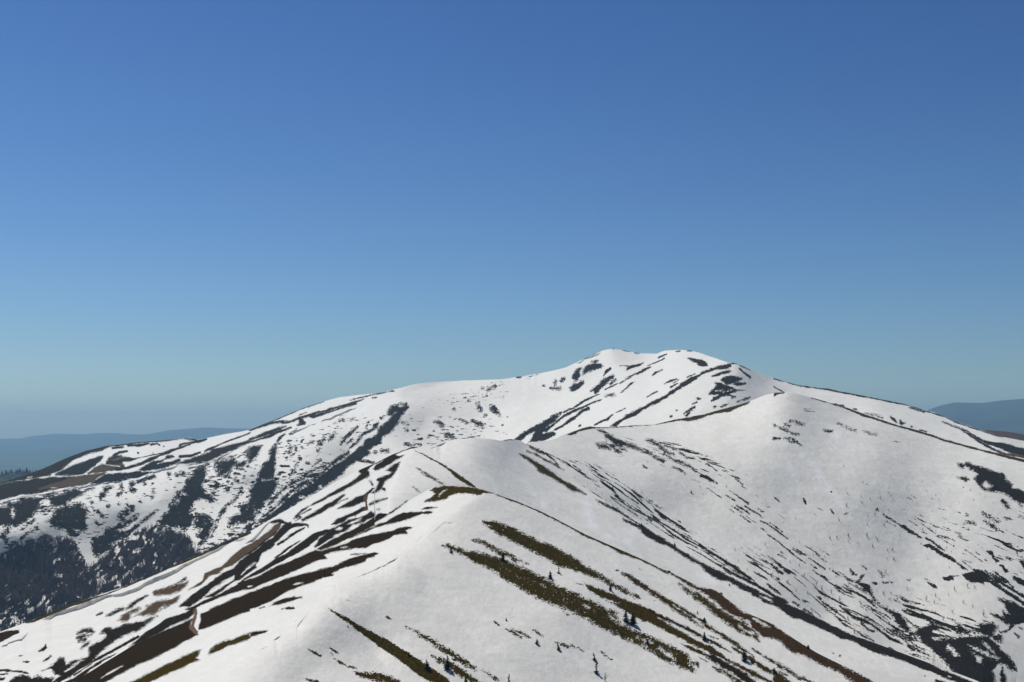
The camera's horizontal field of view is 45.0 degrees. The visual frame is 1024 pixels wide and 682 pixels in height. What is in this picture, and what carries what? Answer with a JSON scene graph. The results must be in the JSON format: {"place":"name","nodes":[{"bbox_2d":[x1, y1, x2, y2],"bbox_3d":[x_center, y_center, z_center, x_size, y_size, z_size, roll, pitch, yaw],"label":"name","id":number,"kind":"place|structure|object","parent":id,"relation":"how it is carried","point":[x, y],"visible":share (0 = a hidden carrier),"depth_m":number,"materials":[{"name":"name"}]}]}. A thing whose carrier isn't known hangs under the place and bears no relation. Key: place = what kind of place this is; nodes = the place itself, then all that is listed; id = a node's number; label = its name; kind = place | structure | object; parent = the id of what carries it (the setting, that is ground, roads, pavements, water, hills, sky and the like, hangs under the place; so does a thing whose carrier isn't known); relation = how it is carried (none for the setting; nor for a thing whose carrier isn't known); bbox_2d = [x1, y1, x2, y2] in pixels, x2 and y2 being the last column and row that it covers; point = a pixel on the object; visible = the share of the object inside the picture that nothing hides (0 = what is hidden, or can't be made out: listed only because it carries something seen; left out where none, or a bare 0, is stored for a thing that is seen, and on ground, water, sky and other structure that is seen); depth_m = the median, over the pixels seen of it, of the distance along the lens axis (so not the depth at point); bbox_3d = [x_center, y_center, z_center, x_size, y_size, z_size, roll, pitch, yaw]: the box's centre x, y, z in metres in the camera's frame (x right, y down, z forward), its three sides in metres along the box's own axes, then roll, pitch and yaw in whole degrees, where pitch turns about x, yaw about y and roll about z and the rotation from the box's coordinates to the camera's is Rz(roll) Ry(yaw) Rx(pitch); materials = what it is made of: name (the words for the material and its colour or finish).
{"place":"outdoors","nodes":[
{"label":"outdoors","id":0,"kind":"place"},
{"bbox_2d":[0,472,28,482],"bbox_3d":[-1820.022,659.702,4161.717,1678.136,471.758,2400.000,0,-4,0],"label":"wooded hill","id":1,"kind":"structure","parent":0,"point":[5,478],"depth_m":3489.43,"materials":[{"name":"plant"}]},
{"bbox_2d":[0,467,36,481],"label":"conifer wood","id":2,"kind":"object","parent":1,"relation":"on","point":[16,471],"visible":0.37,"depth_m":3554.07,"materials":[{"name":"green plant"}]},
{"bbox_2d":[0,453,76,474],"bbox_3d":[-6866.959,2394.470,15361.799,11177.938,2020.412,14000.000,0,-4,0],"label":"hills","id":3,"kind":"structure","parent":0,"point":[14,462],"depth_m":13609.32,"materials":[{"name":"blue"}]},
{"bbox_2d":[0,427,250,454],"bbox_3d":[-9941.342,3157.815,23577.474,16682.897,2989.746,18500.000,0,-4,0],"label":"hills","id":4,"kind":"structure","parent":0,"point":[54,444],"depth_m":19913.70,"materials":[{"name":"blue"}]},
{"bbox_2d":[74,486,873,681],"bbox_3d":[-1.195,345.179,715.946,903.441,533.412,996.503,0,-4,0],"label":"foreground ridge","id":5,"kind":"structure","parent":0,"point":[392,590],"depth_m":454.60,"materials":[{"name":"white snow"}]},
{"bbox_2d":[424,660,430,669],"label":"spruce tree","id":6,"kind":"object","parent":5,"relation":"on","point":[427,666],"visible":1,"depth_m":386.11,"materials":[{"name":"green plant"}]},
{"bbox_2d":[444,656,451,669],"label":"spruce tree","id":7,"kind":"object","parent":5,"relation":"on","point":[447,666],"visible":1,"depth_m":389.12,"materials":[{"name":"green plant"}]},
{"bbox_2d":[621,611,628,622],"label":"spruce tree","id":8,"kind":"object","parent":5,"relation":"on","point":[626,619],"visible":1,"depth_m":465.45,"materials":[{"name":"green plant"}]},
{"bbox_2d":[628,613,637,624],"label":"spruce tree","id":9,"kind":"object","parent":5,"relation":"on","point":[632,619],"visible":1,"depth_m":465.06,"materials":[{"name":"green plant"}]},
{"bbox_2d":[740,649,748,660],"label":"spruce tree","id":10,"kind":"object","parent":5,"relation":"on","point":[743,656],"visible":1,"depth_m":460.45,"materials":[{"name":"green plant"}]},
{"bbox_2d":[0,437,977,681],"bbox_3d":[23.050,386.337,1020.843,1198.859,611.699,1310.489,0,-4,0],"label":"ridge","id":11,"kind":"structure","parent":0,"point":[73,642],"depth_m":809.52,"materials":[{"name":"white snow"}]},
{"bbox_2d":[0,349,1023,627],"bbox_3d":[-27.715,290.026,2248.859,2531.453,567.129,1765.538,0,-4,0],"label":"mountain","id":12,"kind":"structure","parent":0,"point":[200,493],"depth_m":2008.84,"materials":[{"name":"white snow"}]},
{"bbox_2d":[0,524,252,631],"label":"beech wood","id":13,"kind":"object","parent":12,"relation":"on","point":[43,582],"visible":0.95,"depth_m":1718.86,"materials":[{"name":"plant"}]},
{"bbox_2d":[0,0,1023,438],"label":"sky","id":14,"kind":"structure","parent":0,"point":[248,214],"materials":[{"name":"blue"}]},
{"bbox_2d":[525,392,1023,681],"bbox_3d":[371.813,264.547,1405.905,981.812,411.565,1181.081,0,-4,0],"label":"snow slope","id":15,"kind":"structure","parent":0,"point":[789,454],"depth_m":1149.02,"materials":[{"name":"white snow"}]},
{"bbox_2d":[1000,666,1006,681],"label":"spruce tree","id":16,"kind":"object","parent":15,"relation":"on","point":[1003,678],"visible":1,"depth_m":949.50,"materials":[{"name":"green plant"}]},
{"bbox_2d":[928,399,1023,433],"bbox_3d":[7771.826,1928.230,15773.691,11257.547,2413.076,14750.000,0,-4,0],"label":"hills","id":17,"kind":"structure","parent":0,"point":[1005,415],"depth_m":13554.07,"materials":[{"name":"blue"}]},
{"bbox_2d":[982,430,1023,440],"bbox_3d":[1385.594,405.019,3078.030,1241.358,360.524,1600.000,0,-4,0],"label":"hillside","id":18,"kind":"structure","parent":0,"point":[1012,435],"depth_m":2562.13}
]}

